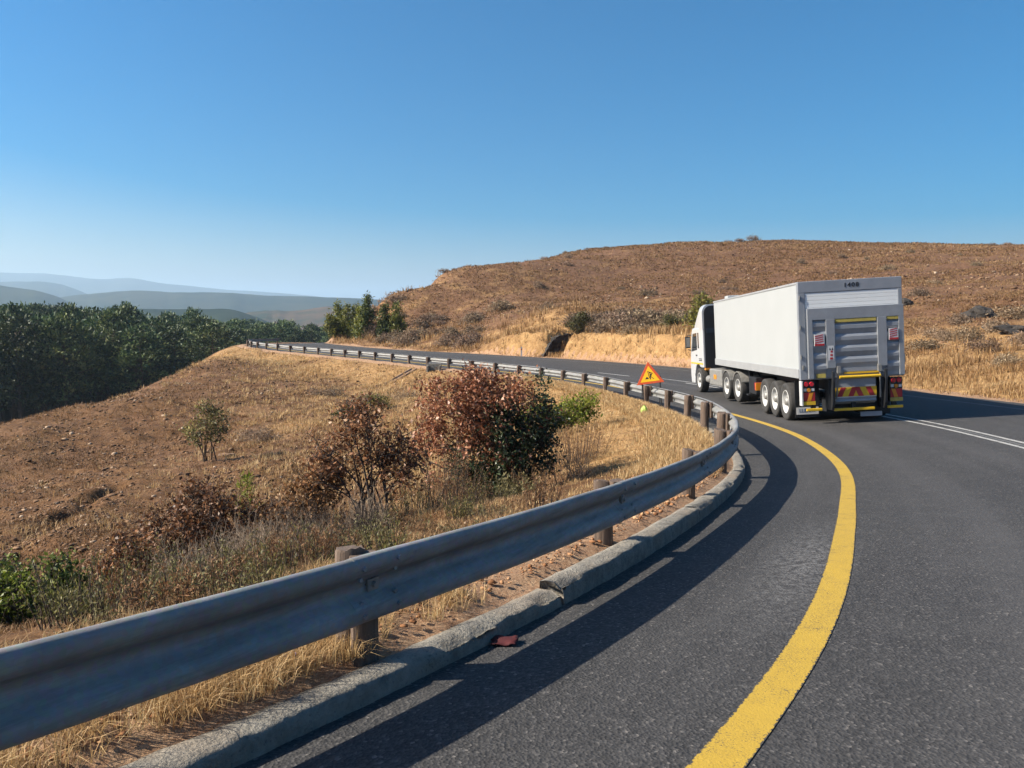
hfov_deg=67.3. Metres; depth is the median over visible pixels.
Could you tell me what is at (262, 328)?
pine tree
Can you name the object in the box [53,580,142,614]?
weed
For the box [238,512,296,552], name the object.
dry shrub
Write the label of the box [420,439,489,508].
weed
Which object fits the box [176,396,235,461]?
bush
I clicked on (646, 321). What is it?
scrub bush
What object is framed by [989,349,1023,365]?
scrub bush
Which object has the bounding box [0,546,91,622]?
bush
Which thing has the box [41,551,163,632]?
weed
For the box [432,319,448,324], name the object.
scrub bush
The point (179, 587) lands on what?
weed
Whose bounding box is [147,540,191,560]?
dry shrub
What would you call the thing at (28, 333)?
pine tree
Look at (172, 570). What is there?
weed
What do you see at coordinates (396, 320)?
young tree
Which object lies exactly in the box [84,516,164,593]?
bush
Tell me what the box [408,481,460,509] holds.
weed
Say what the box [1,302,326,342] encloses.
woods
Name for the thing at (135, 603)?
weed
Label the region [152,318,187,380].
tree
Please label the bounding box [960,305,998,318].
rock
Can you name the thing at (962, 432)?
white barrier line
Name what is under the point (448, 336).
scrub bush
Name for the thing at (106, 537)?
stones
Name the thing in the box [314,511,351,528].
weed
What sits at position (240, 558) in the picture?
weed
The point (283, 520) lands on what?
dry shrub
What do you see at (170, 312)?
pine tree
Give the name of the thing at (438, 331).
scrub bush
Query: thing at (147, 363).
pine tree
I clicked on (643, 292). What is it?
scrub bush
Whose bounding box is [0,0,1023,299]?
sky
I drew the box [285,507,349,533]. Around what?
dry shrub
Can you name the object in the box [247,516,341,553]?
dry shrub
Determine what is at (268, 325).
pine tree
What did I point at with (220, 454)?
rock
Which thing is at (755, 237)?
scrub bush
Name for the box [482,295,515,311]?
scrub bush
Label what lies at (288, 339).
pine tree
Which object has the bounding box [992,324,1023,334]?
rock
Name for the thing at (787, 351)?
articulated truck
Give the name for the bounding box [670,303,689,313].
scrub bush
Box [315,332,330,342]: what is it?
pine tree
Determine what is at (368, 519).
dry shrub
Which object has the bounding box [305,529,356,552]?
weed
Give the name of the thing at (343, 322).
young tree
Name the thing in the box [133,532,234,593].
dry shrub
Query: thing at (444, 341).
scrub bush
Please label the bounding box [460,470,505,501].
weed
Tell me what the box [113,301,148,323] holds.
pine tree
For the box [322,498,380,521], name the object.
dry shrub
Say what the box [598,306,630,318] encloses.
scrub bush
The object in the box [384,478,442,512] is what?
weed
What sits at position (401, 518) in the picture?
weed
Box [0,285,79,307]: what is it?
hills
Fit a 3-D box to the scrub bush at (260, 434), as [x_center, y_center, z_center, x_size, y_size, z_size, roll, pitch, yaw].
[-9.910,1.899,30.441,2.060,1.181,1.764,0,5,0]
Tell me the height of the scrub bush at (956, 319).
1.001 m
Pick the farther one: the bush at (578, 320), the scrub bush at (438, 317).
the scrub bush at (438, 317)
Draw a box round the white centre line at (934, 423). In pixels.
[668,379,1023,442]
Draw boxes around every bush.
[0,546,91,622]
[0,562,50,627]
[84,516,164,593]
[130,467,272,566]
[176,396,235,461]
[206,482,341,543]
[231,421,286,446]
[269,443,354,532]
[294,387,434,524]
[306,385,344,396]
[330,400,370,417]
[355,389,384,402]
[357,391,394,409]
[361,329,380,336]
[362,324,378,333]
[373,336,386,343]
[374,331,391,342]
[381,291,410,302]
[386,329,402,342]
[386,330,419,346]
[386,384,418,399]
[400,323,431,339]
[403,328,420,339]
[405,359,571,502]
[408,315,433,327]
[418,314,435,320]
[428,311,450,322]
[429,326,445,335]
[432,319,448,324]
[433,334,452,345]
[438,332,458,341]
[442,323,459,335]
[447,330,484,347]
[455,311,482,324]
[460,321,486,334]
[466,330,483,341]
[476,308,486,319]
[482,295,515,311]
[521,388,602,432]
[533,281,545,287]
[539,300,557,312]
[556,308,591,325]
[561,253,571,258]
[563,311,592,333]
[572,306,610,323]
[584,317,622,333]
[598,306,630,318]
[600,306,640,328]
[606,304,643,315]
[612,312,647,329]
[616,320,650,334]
[619,301,656,323]
[632,312,659,326]
[635,286,661,295]
[651,305,676,316]
[651,310,687,326]
[652,309,684,317]
[657,313,692,326]
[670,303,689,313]
[690,289,708,293]
[717,285,733,289]
[745,235,761,241]
[795,258,805,263]
[878,264,898,270]
[904,284,935,296]
[904,335,944,350]
[915,324,952,337]
[926,279,942,283]
[932,330,957,340]
[944,312,976,325]
[945,320,987,342]
[957,334,1007,352]
[970,261,983,265]
[979,314,1009,332]
[985,301,1023,319]
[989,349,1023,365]
[1000,330,1023,346]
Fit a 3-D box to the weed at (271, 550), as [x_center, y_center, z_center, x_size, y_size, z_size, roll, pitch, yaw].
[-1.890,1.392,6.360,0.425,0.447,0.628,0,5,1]
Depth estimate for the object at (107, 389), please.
135.23 m
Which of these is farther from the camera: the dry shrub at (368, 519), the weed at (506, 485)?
the weed at (506, 485)
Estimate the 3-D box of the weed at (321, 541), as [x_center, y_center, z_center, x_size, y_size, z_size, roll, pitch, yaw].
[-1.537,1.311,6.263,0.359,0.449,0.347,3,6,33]
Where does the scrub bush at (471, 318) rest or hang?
on the ground at (532, 340)
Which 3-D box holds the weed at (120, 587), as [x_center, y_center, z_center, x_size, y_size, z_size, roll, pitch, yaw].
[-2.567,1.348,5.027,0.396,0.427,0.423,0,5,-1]
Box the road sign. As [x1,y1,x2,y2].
[637,362,663,406]
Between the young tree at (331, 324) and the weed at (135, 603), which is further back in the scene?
the young tree at (331, 324)
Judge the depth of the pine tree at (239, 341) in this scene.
143.03 m
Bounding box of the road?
[234,342,1023,767]
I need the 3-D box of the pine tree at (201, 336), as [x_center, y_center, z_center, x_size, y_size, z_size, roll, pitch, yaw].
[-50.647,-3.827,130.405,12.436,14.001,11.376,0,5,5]
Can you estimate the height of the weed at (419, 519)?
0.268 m
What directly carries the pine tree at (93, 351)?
on the ground at (532, 340)
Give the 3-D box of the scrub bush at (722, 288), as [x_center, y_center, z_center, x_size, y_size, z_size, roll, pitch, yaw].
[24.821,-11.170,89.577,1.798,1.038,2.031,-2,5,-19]
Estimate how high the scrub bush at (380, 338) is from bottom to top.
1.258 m
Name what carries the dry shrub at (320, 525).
on the ground at (532, 340)
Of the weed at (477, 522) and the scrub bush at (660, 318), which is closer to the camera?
the weed at (477, 522)
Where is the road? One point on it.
(668, 654)
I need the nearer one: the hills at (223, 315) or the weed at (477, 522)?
the weed at (477, 522)
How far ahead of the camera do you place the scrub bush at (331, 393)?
44.05 m
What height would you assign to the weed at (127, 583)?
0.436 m
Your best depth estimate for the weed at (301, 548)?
7.14 m
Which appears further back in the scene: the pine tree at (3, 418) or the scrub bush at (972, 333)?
the pine tree at (3, 418)
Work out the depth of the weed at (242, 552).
6.82 m
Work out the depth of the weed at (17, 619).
5.77 m
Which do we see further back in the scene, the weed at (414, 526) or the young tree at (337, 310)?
the young tree at (337, 310)
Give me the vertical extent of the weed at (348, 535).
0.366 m
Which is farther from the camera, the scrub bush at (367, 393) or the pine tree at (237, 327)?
the pine tree at (237, 327)
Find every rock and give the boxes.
[218,453,234,455]
[902,298,912,305]
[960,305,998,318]
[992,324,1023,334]
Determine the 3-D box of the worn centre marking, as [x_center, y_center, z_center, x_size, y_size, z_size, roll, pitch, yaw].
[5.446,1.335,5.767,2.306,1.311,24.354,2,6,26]
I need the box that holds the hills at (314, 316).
[246,306,360,329]
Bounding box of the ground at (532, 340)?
[0,240,1023,647]
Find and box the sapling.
[234,470,265,525]
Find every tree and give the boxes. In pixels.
[0,304,10,316]
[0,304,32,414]
[0,309,73,418]
[0,313,27,419]
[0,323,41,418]
[1,300,40,326]
[1,323,85,411]
[2,302,7,422]
[4,315,38,418]
[19,313,113,405]
[23,310,72,411]
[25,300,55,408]
[29,310,43,413]
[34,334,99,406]
[42,324,114,406]
[45,302,64,312]
[45,320,128,403]
[48,302,85,404]
[74,306,101,402]
[77,318,104,403]
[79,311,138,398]
[82,307,148,396]
[95,305,118,397]
[96,333,176,393]
[101,322,177,393]
[105,304,152,391]
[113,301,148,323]
[117,331,184,388]
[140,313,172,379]
[150,326,205,379]
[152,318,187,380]
[159,311,182,324]
[160,310,180,322]
[161,330,223,379]
[172,321,240,370]
[175,315,226,364]
[181,306,205,322]
[207,335,244,355]
[222,330,247,343]
[225,319,247,339]
[225,325,246,341]
[241,328,259,340]
[249,324,279,338]
[254,322,278,338]
[257,321,295,342]
[261,341,280,342]
[279,327,311,342]
[283,334,302,342]
[295,329,320,342]
[301,322,326,342]
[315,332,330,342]
[317,331,328,342]
[321,312,342,338]
[328,298,346,334]
[336,302,353,338]
[345,303,360,339]
[350,304,367,338]
[355,290,375,336]
[373,300,391,336]
[386,300,408,333]
[682,290,719,329]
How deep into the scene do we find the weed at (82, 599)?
4.46 m
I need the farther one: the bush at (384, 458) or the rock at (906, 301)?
the rock at (906, 301)
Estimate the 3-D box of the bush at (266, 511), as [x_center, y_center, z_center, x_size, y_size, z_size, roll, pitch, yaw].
[-2.879,1.687,9.515,1.538,0.924,1.242,0,5,0]
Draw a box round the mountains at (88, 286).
[0,272,317,296]
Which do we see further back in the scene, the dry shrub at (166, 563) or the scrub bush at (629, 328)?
the scrub bush at (629, 328)
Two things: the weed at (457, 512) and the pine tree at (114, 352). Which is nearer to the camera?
the weed at (457, 512)
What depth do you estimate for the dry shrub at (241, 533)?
8.00 m
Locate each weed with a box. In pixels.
[0,591,13,625]
[1,579,29,628]
[3,577,68,625]
[11,546,118,630]
[23,555,135,621]
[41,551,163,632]
[43,576,141,616]
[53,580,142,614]
[71,555,148,616]
[71,565,154,606]
[100,532,191,593]
[109,574,199,619]
[112,556,187,604]
[116,548,217,611]
[153,552,208,594]
[157,551,217,580]
[169,541,255,596]
[172,553,268,597]
[186,551,257,595]
[202,544,260,572]
[205,528,266,583]
[221,523,303,585]
[225,539,270,576]
[231,531,291,569]
[252,524,306,572]
[265,526,312,563]
[281,517,333,560]
[299,519,340,564]
[299,523,361,559]
[299,528,343,556]
[301,535,364,567]
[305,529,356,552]
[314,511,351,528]
[328,527,372,545]
[333,510,398,539]
[356,509,410,549]
[359,509,432,550]
[381,503,426,529]
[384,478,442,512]
[385,506,429,528]
[393,514,429,533]
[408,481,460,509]
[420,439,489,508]
[431,515,487,533]
[440,484,484,522]
[442,474,495,505]
[444,491,473,519]
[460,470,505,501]
[461,501,512,519]
[473,484,516,499]
[495,471,538,497]
[506,463,565,494]
[519,472,568,509]
[545,419,625,465]
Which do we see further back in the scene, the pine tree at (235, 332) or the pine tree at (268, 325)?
the pine tree at (268, 325)
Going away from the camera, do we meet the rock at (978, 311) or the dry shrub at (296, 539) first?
the dry shrub at (296, 539)
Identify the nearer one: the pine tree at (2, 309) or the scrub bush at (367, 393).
the scrub bush at (367, 393)
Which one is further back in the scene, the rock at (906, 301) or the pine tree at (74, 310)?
the pine tree at (74, 310)
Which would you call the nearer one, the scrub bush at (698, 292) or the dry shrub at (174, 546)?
the dry shrub at (174, 546)
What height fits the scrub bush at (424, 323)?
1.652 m
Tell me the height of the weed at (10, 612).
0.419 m
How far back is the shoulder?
51.09 m
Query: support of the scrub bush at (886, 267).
on the ground at (532, 340)
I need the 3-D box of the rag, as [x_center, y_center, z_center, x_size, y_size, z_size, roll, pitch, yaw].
[-0.039,1.358,4.075,0.149,0.022,0.101,0,5,0]
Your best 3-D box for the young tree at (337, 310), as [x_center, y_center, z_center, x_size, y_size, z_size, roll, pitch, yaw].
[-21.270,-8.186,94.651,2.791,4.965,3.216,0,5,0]
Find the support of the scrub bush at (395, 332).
on the ground at (532, 340)
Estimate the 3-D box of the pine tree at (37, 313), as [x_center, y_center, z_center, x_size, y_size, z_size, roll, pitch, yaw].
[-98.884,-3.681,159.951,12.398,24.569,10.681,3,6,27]
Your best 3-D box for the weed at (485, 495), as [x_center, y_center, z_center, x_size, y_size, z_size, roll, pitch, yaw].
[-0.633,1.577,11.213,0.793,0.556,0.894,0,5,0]
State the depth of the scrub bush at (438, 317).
88.13 m
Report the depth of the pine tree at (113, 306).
173.26 m
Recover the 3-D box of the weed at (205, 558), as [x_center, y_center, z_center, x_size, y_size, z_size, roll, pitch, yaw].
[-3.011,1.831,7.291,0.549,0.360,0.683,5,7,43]
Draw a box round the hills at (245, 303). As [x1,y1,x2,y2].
[60,291,380,312]
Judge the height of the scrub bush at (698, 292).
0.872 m
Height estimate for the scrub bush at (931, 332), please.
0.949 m
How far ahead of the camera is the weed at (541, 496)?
7.89 m
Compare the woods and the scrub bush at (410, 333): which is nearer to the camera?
the scrub bush at (410, 333)
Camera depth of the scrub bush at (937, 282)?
76.68 m
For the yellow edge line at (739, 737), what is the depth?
3.86 m
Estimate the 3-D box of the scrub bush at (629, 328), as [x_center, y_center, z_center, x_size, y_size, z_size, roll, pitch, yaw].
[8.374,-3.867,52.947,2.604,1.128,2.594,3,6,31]
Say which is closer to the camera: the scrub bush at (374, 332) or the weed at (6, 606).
the weed at (6, 606)
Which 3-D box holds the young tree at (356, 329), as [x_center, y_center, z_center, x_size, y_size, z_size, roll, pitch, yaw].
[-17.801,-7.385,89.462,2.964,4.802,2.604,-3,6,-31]
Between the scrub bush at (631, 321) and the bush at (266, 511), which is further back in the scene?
the scrub bush at (631, 321)
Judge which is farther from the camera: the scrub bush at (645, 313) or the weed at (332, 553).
the scrub bush at (645, 313)
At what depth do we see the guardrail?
3.23 m
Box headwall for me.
[426,364,441,371]
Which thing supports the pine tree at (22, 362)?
on the ground at (532, 340)
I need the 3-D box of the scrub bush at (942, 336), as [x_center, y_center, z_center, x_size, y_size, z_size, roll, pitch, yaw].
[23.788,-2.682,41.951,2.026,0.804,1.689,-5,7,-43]
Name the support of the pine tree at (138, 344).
on the ground at (532, 340)
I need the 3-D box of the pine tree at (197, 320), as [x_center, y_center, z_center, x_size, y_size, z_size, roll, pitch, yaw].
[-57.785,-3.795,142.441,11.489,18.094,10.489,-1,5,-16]
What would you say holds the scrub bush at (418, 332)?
on the ground at (532, 340)
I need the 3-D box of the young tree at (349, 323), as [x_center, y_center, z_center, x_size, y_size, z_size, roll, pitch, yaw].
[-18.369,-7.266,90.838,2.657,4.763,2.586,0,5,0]
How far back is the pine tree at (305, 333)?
205.84 m
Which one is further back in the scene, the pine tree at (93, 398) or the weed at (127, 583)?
the pine tree at (93, 398)
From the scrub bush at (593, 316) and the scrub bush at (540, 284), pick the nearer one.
the scrub bush at (593, 316)
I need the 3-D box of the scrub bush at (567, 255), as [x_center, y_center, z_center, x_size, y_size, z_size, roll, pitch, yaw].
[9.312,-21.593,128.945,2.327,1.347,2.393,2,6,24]
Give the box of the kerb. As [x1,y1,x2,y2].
[119,343,744,767]
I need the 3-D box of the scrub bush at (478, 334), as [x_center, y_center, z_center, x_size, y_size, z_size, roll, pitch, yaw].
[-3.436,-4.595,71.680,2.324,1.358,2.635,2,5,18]
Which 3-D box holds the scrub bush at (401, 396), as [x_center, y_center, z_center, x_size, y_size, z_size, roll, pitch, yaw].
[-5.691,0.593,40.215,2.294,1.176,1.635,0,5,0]
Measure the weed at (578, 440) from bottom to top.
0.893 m
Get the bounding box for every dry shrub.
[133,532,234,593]
[141,523,220,565]
[143,547,188,585]
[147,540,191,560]
[175,505,307,562]
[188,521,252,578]
[198,526,261,561]
[208,520,239,551]
[221,524,279,554]
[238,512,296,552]
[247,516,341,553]
[252,524,318,558]
[261,500,308,538]
[282,501,346,550]
[282,506,338,526]
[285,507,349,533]
[295,508,349,542]
[298,504,362,541]
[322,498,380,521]
[331,489,410,539]
[338,480,394,531]
[546,449,600,483]
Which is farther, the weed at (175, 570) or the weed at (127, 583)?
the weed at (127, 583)
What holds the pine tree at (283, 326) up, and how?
on the ground at (532, 340)
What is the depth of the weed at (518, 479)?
11.97 m
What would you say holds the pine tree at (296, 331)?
on the ground at (532, 340)
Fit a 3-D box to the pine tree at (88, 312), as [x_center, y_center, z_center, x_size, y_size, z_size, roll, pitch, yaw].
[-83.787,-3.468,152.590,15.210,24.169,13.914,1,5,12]
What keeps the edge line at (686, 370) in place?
on the road
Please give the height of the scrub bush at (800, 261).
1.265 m
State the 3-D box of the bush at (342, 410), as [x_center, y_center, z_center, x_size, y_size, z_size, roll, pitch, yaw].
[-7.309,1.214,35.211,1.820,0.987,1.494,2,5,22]
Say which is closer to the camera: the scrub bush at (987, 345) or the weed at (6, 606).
the weed at (6, 606)
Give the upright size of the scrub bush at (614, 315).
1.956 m
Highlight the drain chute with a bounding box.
[375,368,416,386]
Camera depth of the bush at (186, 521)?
9.64 m
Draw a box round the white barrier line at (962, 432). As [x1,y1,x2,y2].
[882,416,1023,448]
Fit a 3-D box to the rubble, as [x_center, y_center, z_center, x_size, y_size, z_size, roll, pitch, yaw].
[1.172,1.177,10.110,2.759,1.365,19.469,2,5,22]
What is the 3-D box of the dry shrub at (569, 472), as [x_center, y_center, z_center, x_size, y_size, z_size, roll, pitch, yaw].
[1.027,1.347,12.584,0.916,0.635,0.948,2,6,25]
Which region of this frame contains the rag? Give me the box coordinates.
[491,635,518,645]
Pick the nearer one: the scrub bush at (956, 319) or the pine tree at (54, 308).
the scrub bush at (956, 319)
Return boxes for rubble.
[13,435,727,762]
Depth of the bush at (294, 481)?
9.83 m
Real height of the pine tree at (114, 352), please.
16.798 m
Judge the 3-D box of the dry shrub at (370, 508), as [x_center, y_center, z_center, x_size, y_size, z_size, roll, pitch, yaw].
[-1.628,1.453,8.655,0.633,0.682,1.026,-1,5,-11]
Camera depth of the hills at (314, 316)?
1605.80 m
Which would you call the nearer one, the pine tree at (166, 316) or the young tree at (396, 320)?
the young tree at (396, 320)
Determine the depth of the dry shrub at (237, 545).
8.10 m
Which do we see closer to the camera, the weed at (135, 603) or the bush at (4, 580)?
the weed at (135, 603)
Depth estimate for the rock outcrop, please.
59.69 m
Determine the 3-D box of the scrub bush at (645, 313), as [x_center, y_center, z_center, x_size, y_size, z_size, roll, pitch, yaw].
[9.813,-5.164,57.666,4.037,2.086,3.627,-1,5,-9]
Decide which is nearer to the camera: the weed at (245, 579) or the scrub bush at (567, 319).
the weed at (245, 579)
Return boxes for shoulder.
[326,338,1023,403]
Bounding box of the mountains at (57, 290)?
[0,281,85,296]
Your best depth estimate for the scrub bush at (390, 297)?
96.88 m
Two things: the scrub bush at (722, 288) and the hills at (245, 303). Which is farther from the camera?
the hills at (245, 303)
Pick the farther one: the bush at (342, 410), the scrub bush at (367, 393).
the scrub bush at (367, 393)
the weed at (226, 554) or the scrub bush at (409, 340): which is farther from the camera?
the scrub bush at (409, 340)
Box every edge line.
[269,347,855,767]
[315,343,1023,409]
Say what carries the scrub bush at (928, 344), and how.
on the ground at (532, 340)
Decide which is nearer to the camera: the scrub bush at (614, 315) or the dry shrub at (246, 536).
the dry shrub at (246, 536)
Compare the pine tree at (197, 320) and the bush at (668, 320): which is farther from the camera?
the pine tree at (197, 320)
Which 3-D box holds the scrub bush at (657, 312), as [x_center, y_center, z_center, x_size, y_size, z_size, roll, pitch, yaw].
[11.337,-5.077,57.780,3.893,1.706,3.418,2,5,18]
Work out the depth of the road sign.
24.67 m
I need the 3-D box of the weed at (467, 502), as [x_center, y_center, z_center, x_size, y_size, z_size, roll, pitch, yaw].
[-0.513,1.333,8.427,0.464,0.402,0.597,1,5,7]
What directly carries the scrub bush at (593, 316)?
on the ground at (532, 340)
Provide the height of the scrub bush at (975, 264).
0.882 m
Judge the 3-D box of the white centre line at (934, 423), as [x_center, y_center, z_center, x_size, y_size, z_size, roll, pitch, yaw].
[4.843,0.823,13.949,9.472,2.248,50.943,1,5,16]
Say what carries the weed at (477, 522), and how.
on the ground at (532, 340)
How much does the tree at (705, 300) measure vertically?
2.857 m
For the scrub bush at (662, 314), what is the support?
on the ground at (532, 340)
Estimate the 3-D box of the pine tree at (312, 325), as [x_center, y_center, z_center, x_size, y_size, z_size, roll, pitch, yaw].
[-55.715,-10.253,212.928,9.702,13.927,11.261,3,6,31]
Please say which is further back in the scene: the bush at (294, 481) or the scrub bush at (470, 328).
the scrub bush at (470, 328)
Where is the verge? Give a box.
[1,342,732,767]
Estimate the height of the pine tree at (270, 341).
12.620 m
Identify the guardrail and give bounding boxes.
[0,338,738,750]
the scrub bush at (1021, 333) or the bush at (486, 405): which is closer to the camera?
the bush at (486, 405)
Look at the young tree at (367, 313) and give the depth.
88.43 m
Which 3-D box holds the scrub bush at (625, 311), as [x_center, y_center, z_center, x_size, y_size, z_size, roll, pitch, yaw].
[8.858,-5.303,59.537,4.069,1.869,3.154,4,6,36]
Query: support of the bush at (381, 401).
on the ground at (532, 340)
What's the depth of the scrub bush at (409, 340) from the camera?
76.61 m
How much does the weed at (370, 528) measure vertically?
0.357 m
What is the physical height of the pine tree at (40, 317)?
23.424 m
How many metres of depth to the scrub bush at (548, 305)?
73.09 m
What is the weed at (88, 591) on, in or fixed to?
on the ground at (532, 340)
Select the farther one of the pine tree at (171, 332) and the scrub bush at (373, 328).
the pine tree at (171, 332)
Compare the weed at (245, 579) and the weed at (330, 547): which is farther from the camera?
the weed at (330, 547)
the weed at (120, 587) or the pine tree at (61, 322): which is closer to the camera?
the weed at (120, 587)
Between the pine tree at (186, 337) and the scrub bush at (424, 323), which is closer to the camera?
the scrub bush at (424, 323)
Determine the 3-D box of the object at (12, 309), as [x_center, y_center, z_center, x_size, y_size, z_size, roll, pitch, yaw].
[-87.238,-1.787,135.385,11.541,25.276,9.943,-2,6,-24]
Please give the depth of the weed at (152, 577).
6.30 m
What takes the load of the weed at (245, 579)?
on the ground at (532, 340)
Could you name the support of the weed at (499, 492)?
on the ground at (532, 340)
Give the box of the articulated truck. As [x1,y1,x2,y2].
[685,276,904,419]
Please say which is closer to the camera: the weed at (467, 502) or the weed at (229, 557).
the weed at (229, 557)
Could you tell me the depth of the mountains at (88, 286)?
6913.18 m
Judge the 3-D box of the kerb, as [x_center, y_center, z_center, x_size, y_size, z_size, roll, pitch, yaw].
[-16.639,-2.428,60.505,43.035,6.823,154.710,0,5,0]
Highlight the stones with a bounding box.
[0,241,1023,598]
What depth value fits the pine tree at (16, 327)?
114.65 m
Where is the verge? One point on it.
(137, 744)
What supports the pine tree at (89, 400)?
on the ground at (532, 340)
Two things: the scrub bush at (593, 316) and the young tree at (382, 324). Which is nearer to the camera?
the scrub bush at (593, 316)
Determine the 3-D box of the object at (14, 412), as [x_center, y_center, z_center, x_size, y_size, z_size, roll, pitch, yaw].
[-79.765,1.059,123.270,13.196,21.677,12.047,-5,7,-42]
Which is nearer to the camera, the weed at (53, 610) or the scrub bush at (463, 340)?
the weed at (53, 610)
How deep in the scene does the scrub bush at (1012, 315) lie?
47.67 m
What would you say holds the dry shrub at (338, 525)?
on the ground at (532, 340)
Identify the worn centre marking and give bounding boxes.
[950,428,1023,445]
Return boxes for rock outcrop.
[540,333,573,356]
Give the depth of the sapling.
11.17 m
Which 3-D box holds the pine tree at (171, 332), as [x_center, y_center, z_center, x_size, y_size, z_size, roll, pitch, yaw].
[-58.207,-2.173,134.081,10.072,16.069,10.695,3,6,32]
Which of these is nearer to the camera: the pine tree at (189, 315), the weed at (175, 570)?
the weed at (175, 570)
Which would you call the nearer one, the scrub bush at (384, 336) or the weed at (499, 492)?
the weed at (499, 492)
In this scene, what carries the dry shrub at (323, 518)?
on the ground at (532, 340)
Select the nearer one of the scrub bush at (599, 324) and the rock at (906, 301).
the scrub bush at (599, 324)
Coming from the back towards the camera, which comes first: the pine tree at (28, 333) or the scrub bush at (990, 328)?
the pine tree at (28, 333)
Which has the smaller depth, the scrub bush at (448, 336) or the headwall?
the headwall
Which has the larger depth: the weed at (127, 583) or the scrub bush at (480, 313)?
the scrub bush at (480, 313)
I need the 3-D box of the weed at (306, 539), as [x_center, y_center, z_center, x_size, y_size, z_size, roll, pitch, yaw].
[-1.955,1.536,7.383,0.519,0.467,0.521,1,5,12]
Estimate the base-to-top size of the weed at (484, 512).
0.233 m
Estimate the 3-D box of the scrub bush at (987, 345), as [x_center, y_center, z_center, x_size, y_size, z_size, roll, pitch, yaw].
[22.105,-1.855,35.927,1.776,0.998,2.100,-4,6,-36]
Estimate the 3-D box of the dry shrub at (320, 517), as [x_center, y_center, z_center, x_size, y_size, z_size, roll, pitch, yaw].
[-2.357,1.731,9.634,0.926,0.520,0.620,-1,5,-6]
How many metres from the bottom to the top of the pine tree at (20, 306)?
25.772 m
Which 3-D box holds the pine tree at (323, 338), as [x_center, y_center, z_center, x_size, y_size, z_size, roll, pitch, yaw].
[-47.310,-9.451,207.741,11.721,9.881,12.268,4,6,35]
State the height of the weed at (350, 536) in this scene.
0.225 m
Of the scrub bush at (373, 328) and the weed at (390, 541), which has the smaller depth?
the weed at (390, 541)
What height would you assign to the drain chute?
1.142 m
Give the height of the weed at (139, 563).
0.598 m
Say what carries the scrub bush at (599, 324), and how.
on the ground at (532, 340)
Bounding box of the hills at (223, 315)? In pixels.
[101,309,269,324]
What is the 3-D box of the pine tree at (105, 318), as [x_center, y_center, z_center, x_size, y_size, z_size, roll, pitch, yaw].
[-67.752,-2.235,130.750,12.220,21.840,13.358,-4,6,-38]
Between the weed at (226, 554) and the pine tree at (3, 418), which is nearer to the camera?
the weed at (226, 554)
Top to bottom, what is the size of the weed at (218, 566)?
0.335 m
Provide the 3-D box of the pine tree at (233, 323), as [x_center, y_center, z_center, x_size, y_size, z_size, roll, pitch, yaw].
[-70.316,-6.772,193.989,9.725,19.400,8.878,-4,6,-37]
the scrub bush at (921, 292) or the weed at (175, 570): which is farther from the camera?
the scrub bush at (921, 292)
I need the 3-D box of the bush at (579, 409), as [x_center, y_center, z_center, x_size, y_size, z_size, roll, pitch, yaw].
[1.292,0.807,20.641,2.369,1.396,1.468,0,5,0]
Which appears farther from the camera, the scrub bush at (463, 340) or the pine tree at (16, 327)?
the pine tree at (16, 327)
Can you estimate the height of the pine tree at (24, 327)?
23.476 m
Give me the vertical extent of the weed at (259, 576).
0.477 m
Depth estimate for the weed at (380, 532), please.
6.36 m
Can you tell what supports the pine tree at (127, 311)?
on the ground at (532, 340)
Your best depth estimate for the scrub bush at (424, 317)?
89.69 m
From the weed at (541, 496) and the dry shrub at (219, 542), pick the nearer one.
the weed at (541, 496)
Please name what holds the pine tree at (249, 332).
on the ground at (532, 340)
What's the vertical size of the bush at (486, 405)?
2.652 m

